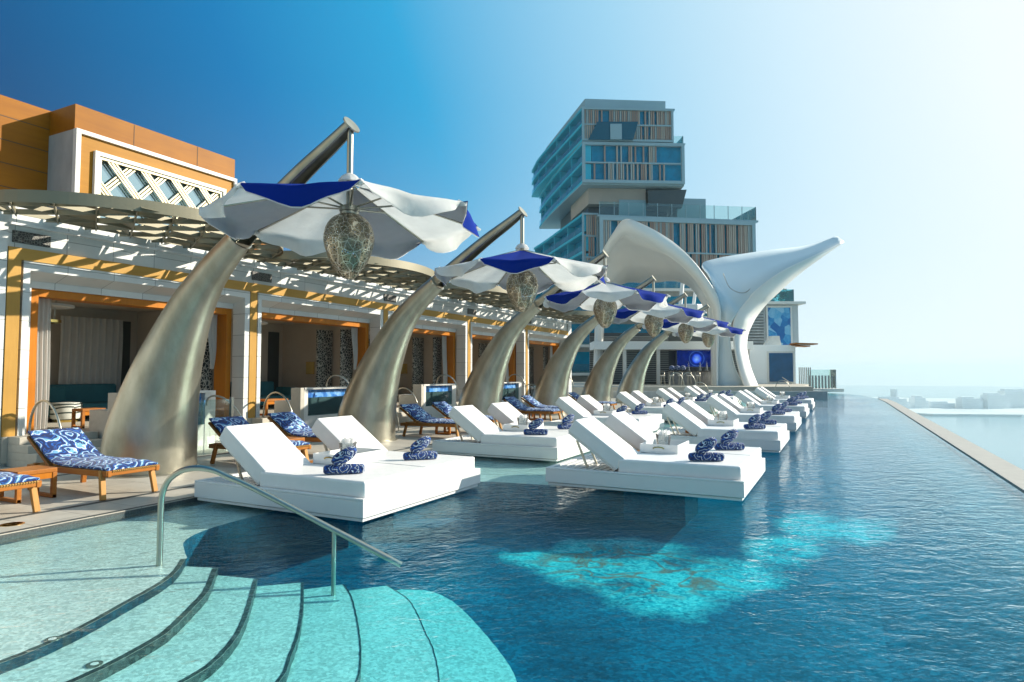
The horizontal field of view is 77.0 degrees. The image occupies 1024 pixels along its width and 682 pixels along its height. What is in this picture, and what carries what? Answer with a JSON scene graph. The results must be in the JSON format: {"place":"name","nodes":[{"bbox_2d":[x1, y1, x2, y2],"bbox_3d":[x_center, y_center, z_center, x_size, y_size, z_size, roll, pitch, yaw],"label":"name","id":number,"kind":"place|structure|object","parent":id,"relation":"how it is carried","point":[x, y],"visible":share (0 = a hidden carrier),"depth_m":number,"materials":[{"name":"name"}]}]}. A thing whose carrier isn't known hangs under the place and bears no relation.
{"place":"outdoors","nodes":[
{"label":"outdoors","id":0,"kind":"place"},
{"bbox_2d":[0,398,665,544],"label":"deck","id":1,"kind":"structure","parent":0,"point":[72,490],"depth_m":9.64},
{"bbox_2d":[0,211,8,431],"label":"end wall","id":2,"kind":"structure","parent":1,"relation":"on","point":[4,222],"depth_m":12.11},
{"bbox_2d":[0,95,50,206],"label":"roof wall","id":3,"kind":"structure","parent":2,"relation":"on","point":[24,137],"depth_m":13.32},
{"bbox_2d":[0,472,41,512],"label":"teak lounger","id":4,"kind":"object","parent":1,"relation":"on","point":[10,481],"visible":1,"depth_m":8.02,"materials":[{"name":"wood"}]},
{"bbox_2d":[0,465,56,503],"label":"side table","id":5,"kind":"object","parent":1,"relation":"on","point":[43,472],"visible":0.73,"depth_m":8.96,"materials":[{"name":"brown wood"}]},
{"bbox_2d":[28,399,61,435],"bbox_3d":[-8.754,1.719,12.101,1.198,1.242,0.048,-1,-3,27],"label":"hoop handrail","id":6,"kind":"object","parent":1,"relation":"on","point":[51,406],"visible":0.7,"depth_m":12.17,"materials":[{"name":"metal"}]},
{"bbox_2d":[27,427,159,500],"bbox_3d":[-6.295,1.797,9.651,2.070,0.888,0.829,-1,-3,27],"label":"teak lounger","id":7,"kind":"object","parent":1,"relation":"on","point":[70,450],"visible":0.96,"depth_m":9.56,"materials":[{"name":"blue fabric"}]},
{"bbox_2d":[0,206,252,467],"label":"cabana","id":8,"kind":"object","parent":1,"relation":"on","point":[133,283],"visible":0.54,"depth_m":13.98,"materials":[{"name":"white paint"}]},
{"bbox_2d":[34,298,50,429],"bbox_3d":[-9.759,0.448,13.328,0.136,2.740,0.360,-1,-3,27],"label":"curtain","id":9,"kind":"object","parent":8,"relation":"hanging from","point":[42,386],"visible":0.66,"depth_m":13.37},
{"bbox_2d":[51,300,74,323],"bbox_3d":[-10.533,-0.740,14.624,1.000,0.681,1.000,-1,-3,27],"label":"ring lamp","id":10,"kind":"object","parent":8,"relation":"hanging from","point":[55,305],"visible":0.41,"depth_m":14.56,"materials":[{"name":"grey metal"}]},
{"bbox_2d":[50,402,82,421],"bbox_3d":[-10.970,1.739,15.849,0.666,0.490,0.666,-1,-3,27],"label":"pouf","id":11,"kind":"object","parent":8,"relation":"on","point":[64,410],"visible":0.72,"depth_m":15.59,"materials":[{"name":"white fabric"}]},
{"bbox_2d":[48,384,115,416],"bbox_3d":[-11.402,1.506,16.502,1.050,0.780,3.450,-1,-3,27],"label":"sofa","id":12,"kind":"object","parent":8,"relation":"on","point":[91,395],"visible":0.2,"depth_m":17.00,"materials":[{"name":"teal fabric"}]},
{"bbox_2d":[71,408,105,428],"bbox_3d":[-9.306,1.690,14.159,0.400,0.420,0.500,-1,-3,27],"label":"side table","id":13,"kind":"object","parent":8,"relation":"on","point":[84,411],"visible":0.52,"depth_m":13.97,"materials":[{"name":"brown wood"}]},
{"bbox_2d":[58,316,122,415],"bbox_3d":[-11.505,0.699,17.606,0.174,2.660,1.650,-1,-3,27],"label":"curtain","id":14,"kind":"object","parent":8,"relation":"hanging from","point":[91,350],"visible":0.65,"depth_m":17.57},
{"bbox_2d":[120,321,130,386],"bbox_3d":[-12.038,0.678,17.288,0.020,2.650,3.600,-1,-3,27],"label":"dark window","id":15,"kind":"structure","parent":8,"relation":"in","point":[126,325],"depth_m":18.80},
{"bbox_2d":[47,104,236,232],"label":"roof pavilion","id":16,"kind":"structure","parent":8,"relation":"on","point":[91,151],"depth_m":14.31,"materials":[{"name":"orange stone"}]},
{"bbox_2d":[92,150,225,217],"bbox_3d":[-8.143,-3.211,15.066,0.190,1.500,3.260,-1,-3,27],"label":"window frame","id":17,"kind":"structure","parent":16,"relation":"in","point":[96,154],"depth_m":14.21,"materials":[{"name":"paint"}]},
{"bbox_2d":[100,161,218,231],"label":"lattice screen","id":18,"kind":"structure","parent":16,"relation":"in","point":[138,181],"depth_m":14.72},
{"bbox_2d":[208,314,216,368],"bbox_3d":[-7.936,0.001,17.044,0.117,1.480,0.330,-1,-3,27],"label":"curtain","id":19,"kind":"object","parent":8,"relation":"hanging from","point":[212,337],"visible":0.79,"depth_m":17.05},
{"bbox_2d":[89,390,215,450],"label":"plunge pool","id":20,"kind":"structure","parent":1,"relation":"on","point":[98,418],"depth_m":14.72,"materials":[{"name":"stone"}]},
{"bbox_2d":[198,397,233,455],"bbox_3d":[-6.546,1.828,13.705,0.065,1.220,1.410,-1,-3,27],"label":"glass guard","id":21,"kind":"object","parent":1,"relation":"on","point":[231,406],"visible":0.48,"depth_m":14.29,"materials":[{"name":"glass"}]},
{"bbox_2d":[208,416,310,463],"bbox_3d":[-4.859,1.931,12.360,2.070,0.888,0.829,-2,-3,31],"label":"teak lounger","id":22,"kind":"object","parent":1,"relation":"on","point":[217,425],"visible":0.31,"depth_m":12.47,"materials":[{"name":"blue fabric"}]},
{"bbox_2d":[0,414,523,543],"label":"drain strip","id":23,"kind":"object","parent":1,"relation":"on","point":[31,533],"depth_m":8.00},
{"bbox_2d":[94,117,480,477],"bbox_3d":[-3.963,-0.500,10.418,7.552,5.754,4.111,-1,-3,27],"label":"patio umbrella","id":24,"kind":"object","parent":1,"relation":"on","point":[153,415],"visible":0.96,"depth_m":10.87,"materials":[{"name":"gold metal"}]},
{"bbox_2d":[323,210,373,279],"bbox_3d":[-2.454,-1.444,9.695,0.750,1.040,0.750,-1,-3,27],"label":"egg lantern","id":25,"kind":"object","parent":24,"relation":"hanging from","point":[350,240],"visible":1,"depth_m":9.47,"materials":[{"name":"metal"}]},
{"bbox_2d":[267,411,321,441],"bbox_3d":[-4.253,2.011,13.986,2.070,0.888,0.829,-1,-3,24],"label":"teak lounger","id":26,"kind":"object","parent":1,"relation":"on","point":[292,423],"visible":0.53,"depth_m":14.02,"materials":[{"name":"blue fabric"}]},
{"bbox_2d":[230,259,385,433],"bbox_3d":[-7.227,0.257,20.411,6.000,5.100,5.630,-1,-3,27],"label":"cabana","id":27,"kind":"object","parent":1,"relation":"on","point":[310,316],"visible":0.41,"depth_m":21.32,"materials":[{"name":"beige laminate"}]},
{"bbox_2d":[230,381,294,404],"bbox_3d":[-8.846,1.753,21.512,1.050,0.780,3.450,-1,-3,27],"label":"sofa","id":28,"kind":"object","parent":27,"relation":"on","point":[266,388],"visible":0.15,"depth_m":22.64,"materials":[{"name":"teal fabric"}]},
{"bbox_2d":[267,332,278,394],"bbox_3d":[-9.482,0.926,22.298,0.020,2.650,3.600,-1,-3,27],"label":"dark window","id":29,"kind":"structure","parent":27,"relation":"in","point":[273,337],"depth_m":23.69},
{"bbox_2d":[0,189,593,322],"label":"lattice canopy","id":30,"kind":"object","parent":27,"relation":"attached to","point":[85,211],"visible":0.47,"depth_m":13.81,"materials":[{"name":"beige paint"}]},
{"bbox_2d":[351,327,357,369],"bbox_3d":[-5.380,0.248,22.054,0.117,1.480,0.330,-1,-3,27],"label":"curtain","id":31,"kind":"object","parent":27,"relation":"hanging from","point":[354,332],"visible":0.97,"depth_m":22.05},
{"bbox_2d":[274,386,347,426],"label":"plunge pool","id":32,"kind":"structure","parent":1,"relation":"on","point":[309,406],"depth_m":17.87,"materials":[{"name":"white concrete"}]},
{"bbox_2d":[368,285,468,424],"bbox_3d":[-4.671,0.504,25.422,6.000,5.100,5.630,-1,-3,27],"label":"cabana","id":33,"kind":"object","parent":1,"relation":"on","point":[440,317],"visible":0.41,"depth_m":27.09,"materials":[{"name":"beige laminate"}]},
{"bbox_2d":[442,336,446,383],"bbox_3d":[-2.824,1.095,27.035,0.117,2.680,0.330,-1,-3,27],"label":"curtain","id":34,"kind":"object","parent":33,"relation":"hanging from","point":[444,352],"visible":0.71,"depth_m":27.03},
{"bbox_2d":[399,384,455,417],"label":"plunge pool","id":35,"kind":"structure","parent":1,"relation":"on","point":[426,395],"depth_m":23.02,"materials":[{"name":"white concrete"}]},
{"bbox_2d":[399,403,460,436],"bbox_3d":[-2.050,2.197,17.753,2.070,0.888,0.829,-2,-3,29],"label":"teak lounger","id":36,"kind":"object","parent":1,"relation":"on","point":[422,416],"visible":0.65,"depth_m":17.76,"materials":[{"name":"blue fabric"}]},
{"bbox_2d":[432,401,501,429],"bbox_3d":[-1.321,2.273,19.296,2.070,0.888,0.829,-1,-3,23],"label":"teak lounger","id":37,"kind":"object","parent":1,"relation":"on","point":[444,407],"visible":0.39,"depth_m":19.30,"materials":[{"name":"blue fabric"}]},
{"bbox_2d":[337,206,607,442],"bbox_3d":[-1.271,-0.239,15.695,7.552,5.754,4.111,-1,-3,27],"label":"patio umbrella","id":38,"kind":"object","parent":1,"relation":"on","point":[369,402],"visible":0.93,"depth_m":16.17,"materials":[{"name":"metal"}]},
{"bbox_2d":[506,270,537,311],"bbox_3d":[0.238,-1.183,14.972,0.750,1.040,0.750,-1,-3,27],"label":"egg lantern","id":39,"kind":"object","parent":38,"relation":"hanging from","point":[523,289],"visible":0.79,"depth_m":14.74,"materials":[{"name":"metal"}]},
{"bbox_2d":[455,301,525,404],"bbox_3d":[-2.115,0.752,30.432,6.000,5.100,5.630,-1,-3,27],"label":"cabana","id":40,"kind":"object","parent":1,"relation":"on","point":[486,324],"visible":0.13,"depth_m":29.99,"materials":[{"name":"beige concrete"}]},
{"bbox_2d":[502,382,521,409],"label":"plunge pool","id":41,"kind":"structure","parent":1,"relation":"on","point":[511,389],"depth_m":28.80,"materials":[{"name":"glass"}]},
{"bbox_2d":[503,396,562,420],"bbox_3d":[0.756,2.469,23.255,2.070,0.888,0.829,-2,-3,30],"label":"teak lounger","id":42,"kind":"object","parent":1,"relation":"on","point":[521,407],"visible":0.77,"depth_m":23.04,"materials":[{"name":"blue fabric"}]},
{"bbox_2d":[515,315,568,406],"bbox_3d":[0.441,0.999,35.442,6.000,5.100,5.630,-1,-3,27],"label":"cabana","id":43,"kind":"object","parent":1,"relation":"on","point":[544,334],"visible":0.25,"depth_m":35.94,"materials":[{"name":"white concrete"}]},
{"bbox_2d":[521,395,562,416],"bbox_3d":[1.442,2.546,24.819,2.070,0.888,0.829,-1,-3,24],"label":"teak lounger","id":44,"kind":"object","parent":1,"relation":"on","point":[533,401],"visible":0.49,"depth_m":24.82,"materials":[{"name":"blue fabric"}]},
{"bbox_2d":[458,250,670,424],"bbox_3d":[1.405,0.021,20.970,7.526,5.754,4.132,-1,-3,27],"label":"patio umbrella","id":45,"kind":"object","parent":1,"relation":"on","point":[482,391],"visible":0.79,"depth_m":21.46,"materials":[{"name":"metal"}]},
{"bbox_2d":[593,299,616,327],"bbox_3d":[2.930,-0.922,20.249,0.750,1.040,0.750,-1,-3,27],"label":"egg lantern","id":46,"kind":"object","parent":45,"relation":"hanging from","point":[607,307],"visible":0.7,"depth_m":20.02,"materials":[{"name":"metal"}]},
{"bbox_2d":[530,275,706,414],"bbox_3d":[4.097,0.282,26.247,7.526,5.754,4.132,-1,-3,27],"label":"patio umbrella","id":47,"kind":"object","parent":1,"relation":"on","point":[551,387],"visible":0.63,"depth_m":26.75,"materials":[{"name":"metal"}]},
{"bbox_2d":[644,315,663,336],"bbox_3d":[5.623,-0.662,25.526,0.750,1.040,0.750,-1,-3,27],"label":"egg lantern","id":48,"kind":"object","parent":47,"relation":"hanging from","point":[652,324],"visible":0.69,"depth_m":25.30,"materials":[{"name":"metal"}]},
{"bbox_2d":[581,292,730,407],"bbox_3d":[7.031,0.559,31.858,7.295,5.754,3.900,-2,-4,41],"label":"patio umbrella","id":49,"kind":"object","parent":1,"relation":"on","point":[598,384],"visible":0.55,"depth_m":32.03,"materials":[{"name":"metal"}]},
{"bbox_2d":[678,323,693,342],"bbox_3d":[8.315,-0.401,30.804,0.750,1.040,0.750,-1,-3,27],"label":"egg lantern","id":50,"kind":"object","parent":49,"relation":"hanging from","point":[689,329],"visible":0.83,"depth_m":30.58,"materials":[{"name":"metal"}]},
{"bbox_2d":[615,304,746,402],"bbox_3d":[9.478,0.803,36.803,7.519,5.754,4.116,-1,-3,27],"label":"patio umbrella","id":51,"kind":"object","parent":1,"relation":"on","point":[633,378],"visible":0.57,"depth_m":37.32,"materials":[{"name":"metal"}]},
{"bbox_2d":[701,332,714,347],"bbox_3d":[11.007,-0.141,36.081,0.750,1.040,0.750,-1,-3,27],"label":"egg lantern","id":52,"kind":"object","parent":51,"relation":"hanging from","point":[708,338],"visible":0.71,"depth_m":35.85,"materials":[{"name":"metal"}]},
{"bbox_2d":[0,393,1023,681],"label":"pool water","id":53,"kind":"structure","parent":0,"point":[872,419],"depth_m":10.03,"materials":[{"name":"liquid"}]},
{"bbox_2d":[0,0,1023,386],"label":"sky","id":54,"kind":"structure","parent":0,"point":[893,130],"materials":[{"name":"blue"}]},
{"bbox_2d":[2,393,1023,544],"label":"pool wall","id":55,"kind":"structure","parent":0,"point":[988,471],"depth_m":11.35,"materials":[{"name":"stone"}]},
{"bbox_2d":[879,399,1023,500],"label":"infinity coping","id":56,"kind":"object","parent":55,"relation":"attached to","point":[1007,472],"visible":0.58,"depth_m":14.56,"materials":[{"name":"stone"}]},
{"bbox_2d":[218,399,1023,681],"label":"pool floor","id":57,"kind":"structure","parent":0,"point":[591,629],"depth_m":7.34,"materials":[{"name":"tile"}]},
{"bbox_2d":[0,566,516,681],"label":"pool steps","id":58,"kind":"structure","parent":57,"relation":"on","point":[329,652],"depth_m":5.15,"materials":[{"name":"tile"}]},
{"bbox_2d":[0,559,439,681],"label":"pool step nosing","id":59,"kind":"object","parent":58,"relation":"on","point":[187,615],"visible":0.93,"depth_m":4.80,"materials":[{"name":"tile"}]},
{"bbox_2d":[156,465,401,595],"bbox_3d":[-2.285,1.941,6.302,2.427,1.444,0.109,0,-3,0],"label":"pool handrail","id":60,"kind":"object","parent":58,"relation":"on","point":[335,531],"visible":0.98,"depth_m":6.30,"materials":[{"name":"metal"}]},
{"bbox_2d":[0,404,745,673],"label":"pool shelf","id":61,"kind":"object","parent":57,"relation":"on","point":[27,636],"visible":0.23,"depth_m":7.19,"materials":[{"name":"tile"}]},
{"bbox_2d":[194,415,479,547],"bbox_3d":[-2.466,2.169,9.556,3.001,1.909,2.800,-1,-3,27],"label":"daybed","id":62,"kind":"object","parent":61,"relation":"on","point":[270,457],"visible":0.88,"depth_m":8.81,"materials":[{"name":"fabric"}]},
{"bbox_2d":[323,446,363,473],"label":"rolled towels","id":63,"kind":"object","parent":62,"relation":"on","point":[339,459],"visible":1,"depth_m":8.27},
{"bbox_2d":[313,447,384,463],"bbox_3d":[-2.405,1.703,9.548,0.620,0.140,0.890,-1,-3,27],"label":"serving tray","id":64,"kind":"object","parent":62,"relation":"on","point":[362,455],"visible":0.66,"depth_m":9.39,"materials":[{"name":"white paint"}]},
{"bbox_2d":[339,437,356,450],"bbox_3d":[-2.432,1.585,9.545,0.270,0.330,0.270,-1,-3,27],"label":"ice bucket","id":65,"kind":"object","parent":64,"relation":"on","point":[344,442],"visible":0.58,"depth_m":9.49,"materials":[{"name":"clear plastic"}]},
{"bbox_2d":[403,436,437,459],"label":"rolled towels","id":66,"kind":"object","parent":62,"relation":"on","point":[418,446],"visible":1,"depth_m":9.61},
{"bbox_2d":[432,402,588,461],"bbox_3d":[0.207,2.428,14.798,3.001,1.909,2.800,-1,-3,27],"label":"daybed","id":67,"kind":"object","parent":61,"relation":"on","point":[486,437],"visible":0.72,"depth_m":13.81,"materials":[{"name":"white fabric"}]},
{"bbox_2d":[503,422,543,430],"bbox_3d":[0.269,1.962,14.790,0.620,0.140,0.890,-1,-3,27],"label":"serving tray","id":68,"kind":"object","parent":67,"relation":"on","point":[515,426],"visible":0.65,"depth_m":14.48,"materials":[{"name":"white plastic"}]},
{"bbox_2d":[524,418,547,434],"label":"rolled towels","id":69,"kind":"object","parent":67,"relation":"on","point":[533,426],"visible":1,"depth_m":13.51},
{"bbox_2d":[557,414,573,428],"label":"rolled towels","id":70,"kind":"object","parent":67,"relation":"on","point":[567,420],"visible":0.81,"depth_m":14.84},
{"bbox_2d":[543,395,663,431],"bbox_3d":[2.922,2.691,20.120,3.001,1.909,2.800,-1,-3,27],"label":"daybed","id":71,"kind":"object","parent":61,"relation":"on","point":[583,406],"visible":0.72,"depth_m":19.59,"materials":[{"name":"fabric"}]},
{"bbox_2d":[616,390,671,420],"bbox_3d":[5.646,2.954,25.459,3.001,1.909,2.800,-1,-3,27],"label":"daybed","id":72,"kind":"object","parent":61,"relation":"on","point":[632,400],"visible":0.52,"depth_m":24.78,"materials":[{"name":"white fabric"}]},
{"bbox_2d":[656,388,717,411],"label":"daybed","id":73,"kind":"object","parent":61,"relation":"on","point":[668,394],"visible":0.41,"depth_m":30.02,"materials":[{"name":"white fabric"}]},
{"bbox_2d":[684,385,740,403],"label":"daybed","id":74,"kind":"object","parent":61,"relation":"on","point":[695,391],"visible":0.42,"depth_m":35.52,"materials":[{"name":"fabric"}]},
{"bbox_2d":[546,411,764,525],"bbox_3d":[2.503,2.231,10.805,3.001,1.909,2.800,-1,-3,27],"label":"daybed","id":75,"kind":"object","parent":57,"relation":"on","point":[616,459],"visible":0.91,"depth_m":9.98,"materials":[{"name":"fabric"}]},
{"bbox_2d":[640,439,688,453],"bbox_3d":[2.565,1.765,10.797,0.620,0.140,0.890,-1,-3,27],"label":"serving tray","id":76,"kind":"object","parent":75,"relation":"on","point":[673,447],"visible":0.98,"depth_m":10.49,"materials":[{"name":"white plastic"}]},
{"bbox_2d":[655,429,671,444],"bbox_3d":[2.538,1.646,10.794,0.270,0.330,0.270,-1,-3,27],"label":"ice bucket","id":77,"kind":"object","parent":76,"relation":"on","point":[662,435],"visible":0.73,"depth_m":10.75,"materials":[{"name":"clear plastic"}]},
{"bbox_2d":[688,437,724,460],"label":"rolled towels","id":78,"kind":"object","parent":75,"relation":"on","point":[703,448],"visible":1,"depth_m":9.48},
{"bbox_2d":[714,429,744,449],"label":"rolled towels","id":79,"kind":"object","parent":75,"relation":"on","point":[727,438],"visible":0.98,"depth_m":10.82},
{"bbox_2d":[654,400,789,452],"bbox_3d":[5.249,2.497,16.189,3.001,1.909,2.800,-1,-3,27],"label":"daybed","id":80,"kind":"object","parent":57,"relation":"on","point":[690,417],"visible":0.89,"depth_m":15.27,"materials":[{"name":"white fabric"}]},
{"bbox_2d":[708,418,738,425],"bbox_3d":[5.311,2.030,16.181,0.620,0.140,0.890,-1,-3,27],"label":"serving tray","id":81,"kind":"object","parent":80,"relation":"on","point":[723,422],"visible":0.99,"depth_m":15.85,"materials":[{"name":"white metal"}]},
{"bbox_2d":[743,414,765,428],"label":"rolled towels","id":82,"kind":"object","parent":80,"relation":"on","point":[753,420],"visible":1,"depth_m":14.86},
{"bbox_2d":[756,410,776,424],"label":"rolled towels","id":83,"kind":"object","parent":80,"relation":"on","point":[765,416],"visible":0.81,"depth_m":16.20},
{"bbox_2d":[706,394,801,431],"bbox_3d":[7.883,2.752,21.351,3.001,1.909,2.800,-1,-3,27],"label":"daybed","id":84,"kind":"object","parent":57,"relation":"on","point":[731,407],"visible":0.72,"depth_m":20.53,"materials":[{"name":"fabric"}]},
{"bbox_2d":[735,390,808,418],"bbox_3d":[10.743,3.029,26.957,3.001,1.909,2.800,-1,-3,27],"label":"daybed","id":85,"kind":"object","parent":57,"relation":"on","point":[745,396],"visible":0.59,"depth_m":26.17,"materials":[{"name":"fabric"}]},
{"bbox_2d":[754,387,814,409],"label":"daybed","id":86,"kind":"object","parent":57,"relation":"on","point":[763,392],"visible":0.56,"depth_m":32.03,"materials":[{"name":"fabric"}]},
{"bbox_2d":[572,382,812,397],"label":"bar terrace","id":87,"kind":"structure","parent":0,"point":[578,387],"depth_m":46.19,"materials":[{"name":"stone"}]},
{"bbox_2d":[589,333,752,383],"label":"bar back wall","id":88,"kind":"structure","parent":87,"relation":"on","point":[662,360],"depth_m":57.81,"materials":[{"name":"paint"}]},
{"bbox_2d":[675,350,710,367],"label":"video screen","id":89,"kind":"object","parent":88,"relation":"attached to","point":[690,358],"visible":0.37,"depth_m":56.99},
{"bbox_2d":[666,371,740,384],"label":"bar counter","id":90,"kind":"object","parent":87,"relation":"on","point":[705,377],"visible":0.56,"depth_m":52.91,"materials":[{"name":"stone"}]},
{"bbox_2d":[593,219,843,385],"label":"shell pavilion","id":91,"kind":"structure","parent":87,"relation":"on","point":[745,290],"depth_m":50.15,"materials":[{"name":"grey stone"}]},
{"bbox_2d":[613,390,827,406],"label":"pool end wall","id":92,"kind":"structure","parent":87,"relation":"on","point":[816,395],"depth_m":44.87,"materials":[{"name":"grey stone"}]},
{"bbox_2d":[747,289,817,383],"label":"podium block","id":93,"kind":"structure","parent":87,"relation":"on","point":[773,335],"depth_m":58.72,"materials":[{"name":"white stone"}]},
{"bbox_2d":[782,367,843,391],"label":"railing","id":94,"kind":"object","parent":87,"relation":"on","point":[832,381],"visible":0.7,"depth_m":59.96,"materials":[{"name":"glass"}]},
{"bbox_2d":[811,385,1023,469],"bbox_3d":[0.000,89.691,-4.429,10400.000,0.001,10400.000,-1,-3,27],"label":"sea","id":95,"kind":"structure","parent":0,"point":[1002,437],"depth_m":1188.96,"materials":[{"name":"liquid"}]},
{"bbox_2d":[909,396,928,407],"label":"distant building","id":96,"kind":"structure","parent":0,"point":[918,401],"depth_m":1555.05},
{"bbox_2d":[844,397,1023,416],"bbox_3d":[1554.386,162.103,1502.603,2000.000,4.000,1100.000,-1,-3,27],"label":"shore land","id":97,"kind":"structure","parent":0,"point":[1017,412],"depth_m":1429.54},
{"bbox_2d":[876,397,909,408],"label":"distant building","id":98,"kind":"structure","parent":97,"relation":"on","point":[904,402],"depth_m":1542.96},
{"bbox_2d":[980,393,1009,408],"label":"distant building","id":99,"kind":"structure","parent":97,"relation":"on","point":[995,401],"depth_m":1542.96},
{"bbox_2d":[929,401,955,407],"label":"distant building","id":100,"kind":"structure","parent":0,"point":[939,404],"depth_m":1566.17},
{"bbox_2d":[955,397,982,408],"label":"distant building","id":101,"kind":"structure","parent":0,"point":[968,403],"depth_m":1542.85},
{"bbox_2d":[997,389,1023,407],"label":"distant building","id":102,"kind":"structure","parent":0,"point":[1015,397],"depth_m":1567.13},
{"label":"terrace ground","id":103,"kind":"structure","parent":0,"visible":0},
{"bbox_2d":[543,280,713,381],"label":"terrace building","id":104,"kind":"structure","parent":103,"relation":"on","point":[581,369],"depth_m":74.09,"materials":[{"name":"grey stone"}]},
{"bbox_2d":[572,352,589,370],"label":"window","id":105,"kind":"structure","parent":104,"relation":"in","point":[581,362],"depth_m":73.92,"materials":[{"name":"blue glass"}]},
{"bbox_2d":[571,324,664,342],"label":"window","id":106,"kind":"structure","parent":104,"relation":"in","point":[613,328],"depth_m":74.10,"materials":[{"name":"blue glass"}]},
{"bbox_2d":[550,281,713,287],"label":"window","id":107,"kind":"structure","parent":104,"relation":"in","point":[667,284],"depth_m":74.35,"materials":[{"name":"blue glass"}]},
{"bbox_2d":[574,296,706,314],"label":"window","id":108,"kind":"structure","parent":104,"relation":"in","point":[689,299],"depth_m":74.26,"materials":[{"name":"glass"}]},
{"bbox_2d":[674,283,704,310],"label":"balcony","id":109,"kind":"structure","parent":104,"relation":"attached to","point":[693,305],"depth_m":68.64,"materials":[{"name":"white stone"}]},
{"bbox_2d":[532,99,757,326],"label":"hotel tower","id":110,"kind":"structure","parent":103,"relation":"on","point":[602,169],"depth_m":107.73,"materials":[{"name":"blue glass"}]},
{"bbox_2d":[541,223,590,261],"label":"balcony window","id":111,"kind":"structure","parent":110,"relation":"in","point":[578,246],"depth_m":114.82,"materials":[{"name":"blue glass"}]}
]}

